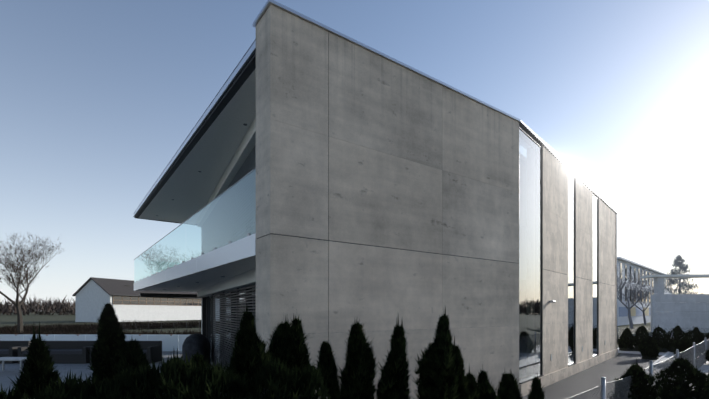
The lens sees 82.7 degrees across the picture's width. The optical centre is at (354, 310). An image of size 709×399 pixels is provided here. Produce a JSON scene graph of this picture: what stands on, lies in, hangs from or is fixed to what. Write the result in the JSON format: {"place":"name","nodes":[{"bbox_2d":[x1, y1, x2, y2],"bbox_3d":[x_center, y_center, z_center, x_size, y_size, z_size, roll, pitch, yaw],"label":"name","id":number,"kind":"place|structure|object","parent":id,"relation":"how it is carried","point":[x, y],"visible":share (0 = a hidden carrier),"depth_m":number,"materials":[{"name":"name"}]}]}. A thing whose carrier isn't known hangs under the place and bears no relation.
{"place":"outdoors","nodes":[
{"label":"outdoors","id":0,"kind":"place"},
{"bbox_2d":[140,293,207,338],"bbox_3d":[-7.597,0.557,17.307,2.750,2.880,1.055,0,0,-36],"label":"house awning cassette post","id":1,"kind":"object","parent":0,"point":[168,295],"visible":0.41,"depth_m":17.51,"materials":[{"name":"black metal"}]},
{"bbox_2d":[133,48,255,281],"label":"steel house fittings","id":2,"kind":"object","parent":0,"point":[248,234],"visible":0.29,"depth_m":8.25,"materials":[{"name":"silver metal"}]},
{"bbox_2d":[134,51,255,223],"bbox_3d":[0.702,-4.032,16.271,15.270,0.062,13.713,0,0,-36],"label":"roof edge","id":3,"kind":"object","parent":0,"point":[248,69],"visible":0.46,"depth_m":8.61,"materials":[{"name":"black metal"}]},
{"bbox_2d":[134,39,255,216],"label":"roof fascia","id":4,"kind":"structure","parent":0,"point":[235,71],"depth_m":8.28,"materials":[{"name":"grey metal"}]},
{"bbox_2d":[138,255,255,291],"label":"balcony slab","id":5,"kind":"structure","parent":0,"point":[205,278],"depth_m":11.00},
{"bbox_2d":[134,233,255,291],"bbox_3d":[-3.101,-1.033,13.566,5.996,0.340,13.737,0,0,-36],"label":"balcony edge","id":6,"kind":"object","parent":5,"relation":"attached to","point":[242,248],"depth_m":8.28,"materials":[{"name":"white paint"}]},
{"bbox_2d":[134,170,255,282],"bbox_3d":[-5.761,-1.683,12.992,5.478,1.060,14.945,0,0,-12],"label":"balustrade glass","id":7,"kind":"object","parent":6,"relation":"attached to","point":[187,240],"visible":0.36,"depth_m":9.57,"materials":[{"name":"clear glass"}]},
{"bbox_2d":[139,68,255,222],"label":"roof soffit","id":8,"kind":"structure","parent":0,"point":[188,187],"depth_m":11.02,"materials":[{"name":"grey paint"}]},
{"bbox_2d":[201,294,215,333],"bbox_3d":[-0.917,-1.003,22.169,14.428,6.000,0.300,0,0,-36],"label":"downpipe","id":9,"kind":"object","parent":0,"point":[201,314],"depth_m":18.09,"materials":[{"name":"silver metal"}]},
{"bbox_2d":[202,220,249,365],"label":"house facade mullions","id":10,"kind":"object","parent":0,"point":[204,316],"depth_m":16.04,"materials":[{"name":"black metal"}]},
{"bbox_2d":[197,116,255,296],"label":"house lintel","id":11,"kind":"structure","parent":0,"point":[236,162],"depth_m":10.38,"materials":[{"name":"grey concrete"}]},
{"bbox_2d":[208,217,255,362],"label":"window blinds","id":12,"kind":"object","parent":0,"point":[209,319],"depth_m":13.26,"materials":[{"name":"grey metal"}]},
{"bbox_2d":[211,145,255,250],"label":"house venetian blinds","id":13,"kind":"object","parent":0,"point":[248,166],"depth_m":10.49,"materials":[{"name":"grey metal"}]},
{"bbox_2d":[213,285,255,368],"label":"window blinds","id":14,"kind":"object","parent":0,"point":[224,350],"visible":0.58,"depth_m":12.13,"materials":[{"name":"grey metal"}]},
{"bbox_2d":[0,312,706,394],"bbox_3d":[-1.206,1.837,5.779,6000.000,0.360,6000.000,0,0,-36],"label":"ground grass","id":15,"kind":"structure","parent":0,"point":[30,319],"depth_m":69.68,"materials":[{"name":"green plant"}]},
{"bbox_2d":[0,232,64,331],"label":"bare trees","id":16,"kind":"object","parent":15,"relation":"on","point":[17,303],"depth_m":29.91,"materials":[{"name":"brown plant"}]},
{"bbox_2d":[0,321,200,332],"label":"hedge","id":17,"kind":"object","parent":15,"relation":"on","point":[79,326],"visible":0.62,"depth_m":39.30,"materials":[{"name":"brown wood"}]},
{"bbox_2d":[0,327,200,334],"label":"hedge plants","id":18,"kind":"object","parent":15,"relation":"on","point":[95,332],"visible":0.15,"depth_m":24.66,"materials":[{"name":"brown plant"}]},
{"bbox_2d":[0,352,212,393],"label":"terrace pavers","id":19,"kind":"object","parent":15,"relation":"on","point":[10,371],"depth_m":13.49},
{"bbox_2d":[0,357,26,370],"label":"table","id":20,"kind":"object","parent":19,"relation":"on","point":[3,359],"visible":0.58,"depth_m":12.99,"materials":[{"name":"silver metal"}]},
{"bbox_2d":[0,341,161,363],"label":"terrace lounge sofas","id":21,"kind":"object","parent":19,"relation":"on","point":[153,348],"visible":0.44,"depth_m":15.49,"materials":[{"name":"black wicker"}]},
{"bbox_2d":[0,349,146,353],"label":"terrace lounge cushions","id":22,"kind":"object","parent":21,"relation":"on","point":[56,351],"visible":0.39,"depth_m":15.26,"materials":[{"name":"grey fabric"}]},
{"bbox_2d":[182,334,210,366],"bbox_3d":[-5.615,1.402,14.380,0.766,1.190,1.287,0,0,-1],"label":"covered terrace barbecue","id":23,"kind":"object","parent":19,"relation":"on","point":[193,343],"visible":0.75,"depth_m":13.88,"materials":[{"name":"metal"}]},
{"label":"terrace screen base rail","id":24,"kind":"object","parent":19,"relation":"on","visible":0},
{"bbox_2d":[0,334,189,350],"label":"terrace frosted glass screen","id":25,"kind":"object","parent":24,"relation":"on","point":[173,342],"visible":0.35,"depth_m":19.37,"materials":[{"name":"white glass"}]},
{"bbox_2d":[76,279,200,321],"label":"house wall","id":26,"kind":"structure","parent":15,"relation":"on","point":[92,297],"depth_m":73.25,"materials":[{"name":"white paint"}]},
{"bbox_2d":[72,277,196,298],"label":"roof","id":27,"kind":"structure","parent":26,"relation":"on","point":[116,287],"depth_m":74.17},
{"bbox_2d":[110,294,200,304],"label":"white house gutter","id":28,"kind":"object","parent":27,"relation":"attached to","point":[135,295],"depth_m":72.67,"materials":[{"name":"grey metal"}]},
{"bbox_2d":[113,296,200,305],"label":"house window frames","id":29,"kind":"structure","parent":26,"relation":"in","point":[130,300],"depth_m":77.45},
{"bbox_2d":[114,296,200,305],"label":"house roof","id":30,"kind":"structure","parent":29,"relation":"in","point":[142,300],"depth_m":79.25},
{"bbox_2d":[123,320,200,331],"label":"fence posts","id":31,"kind":"object","parent":15,"relation":"on","point":[166,320],"visible":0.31,"depth_m":33.12,"materials":[{"name":"grey metal"}]},
{"bbox_2d":[0,293,693,315],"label":"distant trees","id":32,"kind":"object","parent":15,"relation":"on","point":[35,306],"visible":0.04,"depth_m":178.85,"materials":[{"name":"brown"}]},
{"bbox_2d":[0,302,708,398],"bbox_3d":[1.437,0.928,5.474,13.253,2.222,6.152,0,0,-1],"label":"conifer shrubs","id":33,"kind":"object","parent":15,"relation":"on","point":[236,389],"depth_m":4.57,"materials":[{"name":"green plant"}]},
{"bbox_2d":[256,86,518,398],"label":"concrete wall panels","id":34,"kind":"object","parent":15,"relation":"on","point":[378,198],"visible":0.62,"depth_m":7.26,"materials":[{"name":"grey concrete"}]},
{"bbox_2d":[256,4,518,262],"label":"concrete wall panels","id":35,"kind":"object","parent":34,"relation":"on","point":[316,86],"visible":0.85,"depth_m":6.39,"materials":[{"name":"grey concrete"}]},
{"bbox_2d":[257,136,518,334],"bbox_3d":[1.160,-1.073,7.817,6.196,6.640,0.531,0,0,-36],"label":"wall joint","id":36,"kind":"object","parent":34,"relation":"attached to","point":[383,247],"visible":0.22,"depth_m":6.92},
{"bbox_2d":[328,241,518,395],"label":"concrete wall panels","id":37,"kind":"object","parent":15,"relation":"on","point":[372,288],"visible":0.61,"depth_m":7.24,"materials":[{"name":"grey concrete"}]},
{"bbox_2d":[519,144,617,396],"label":"concrete wall","id":38,"kind":"structure","parent":15,"relation":"on","point":[556,368],"depth_m":13.11,"materials":[{"name":"grey concrete"}]},
{"bbox_2d":[253,0,617,213],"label":"roof edge","id":39,"kind":"object","parent":38,"relation":"on","point":[529,131],"visible":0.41,"depth_m":7.38,"materials":[{"name":"silver metal"}]},
{"bbox_2d":[519,126,598,383],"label":"house wall window frames","id":40,"kind":"structure","parent":38,"relation":"in","point":[541,375],"depth_m":10.65,"materials":[{"name":"black metal"}]},
{"bbox_2d":[519,128,597,381],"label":"window","id":41,"kind":"structure","parent":40,"relation":"in","point":[529,258],"depth_m":10.28,"materials":[{"name":"clear glass"}]},
{"bbox_2d":[617,266,660,328],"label":"bare trees","id":42,"kind":"object","parent":15,"relation":"on","point":[629,311],"depth_m":46.12,"materials":[{"name":"plant"}]},
{"bbox_2d":[617,257,671,325],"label":"building","id":43,"kind":"structure","parent":15,"relation":"on","point":[624,320],"depth_m":60.69,"materials":[{"name":"white concrete"}]},
{"bbox_2d":[619,307,650,316],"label":"pale blue panels","id":44,"kind":"object","parent":43,"relation":"attached to","point":[623,311],"visible":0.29,"depth_m":58.02,"materials":[{"name":"blue glass"}]},
{"bbox_2d":[630,307,648,315],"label":"pale yellow panels","id":45,"kind":"object","parent":43,"relation":"attached to","point":[633,311],"visible":0.31,"depth_m":61.82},
{"bbox_2d":[620,263,670,302],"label":"windows","id":46,"kind":"structure","parent":43,"relation":"in","point":[634,279],"depth_m":61.39,"materials":[{"name":"clear glass"}]},
{"bbox_2d":[601,337,705,398],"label":"fence posts","id":47,"kind":"object","parent":15,"relation":"on","point":[603,383],"visible":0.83,"depth_m":8.13,"materials":[{"name":"silver metal"}]},
{"bbox_2d":[567,339,708,398],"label":"chain link fence","id":48,"kind":"object","parent":47,"relation":"attached to","point":[702,356],"visible":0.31,"depth_m":9.12,"materials":[{"name":"silver metal"}]},
{"bbox_2d":[617,325,708,360],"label":"bushes","id":49,"kind":"object","parent":15,"relation":"on","point":[699,335],"depth_m":19.46,"materials":[{"name":"plant"}]},
{"bbox_2d":[651,277,708,332],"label":"concrete garden wall","id":50,"kind":"structure","parent":15,"relation":"on","point":[686,312],"depth_m":37.46,"materials":[{"name":"grey concrete"}]},
{"bbox_2d":[642,274,708,277],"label":"canopy slab","id":51,"kind":"structure","parent":50,"relation":"on","point":[684,276],"depth_m":37.35,"materials":[{"name":"grey concrete"}]},
{"bbox_2d":[664,254,701,293],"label":"tree","id":52,"kind":"object","parent":15,"relation":"on","point":[679,260],"visible":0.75,"depth_m":69.30,"materials":[{"name":"grey"}]},
{"bbox_2d":[0,0,708,310],"label":"sky","id":53,"kind":"structure","parent":0,"point":[98,97],"materials":[{"name":"blue"}]},
{"bbox_2d":[522,352,665,398],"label":"pathway","id":54,"kind":"structure","parent":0,"point":[578,383],"depth_m":11.96,"materials":[{"name":"grey concrete"}]},
{"bbox_2d":[608,352,669,398],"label":"stepping slabs","id":55,"kind":"structure","parent":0,"point":[660,358],"depth_m":16.25,"materials":[{"name":"white concrete"}]},
{"bbox_2d":[617,332,708,389],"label":"ground","id":56,"kind":"structure","parent":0,"point":[704,368],"depth_m":15.93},
{"bbox_2d":[618,327,708,339],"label":"hedge","id":57,"kind":"object","parent":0,"point":[664,328],"visible":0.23,"depth_m":26.77,"materials":[{"name":"plant"}]}
]}

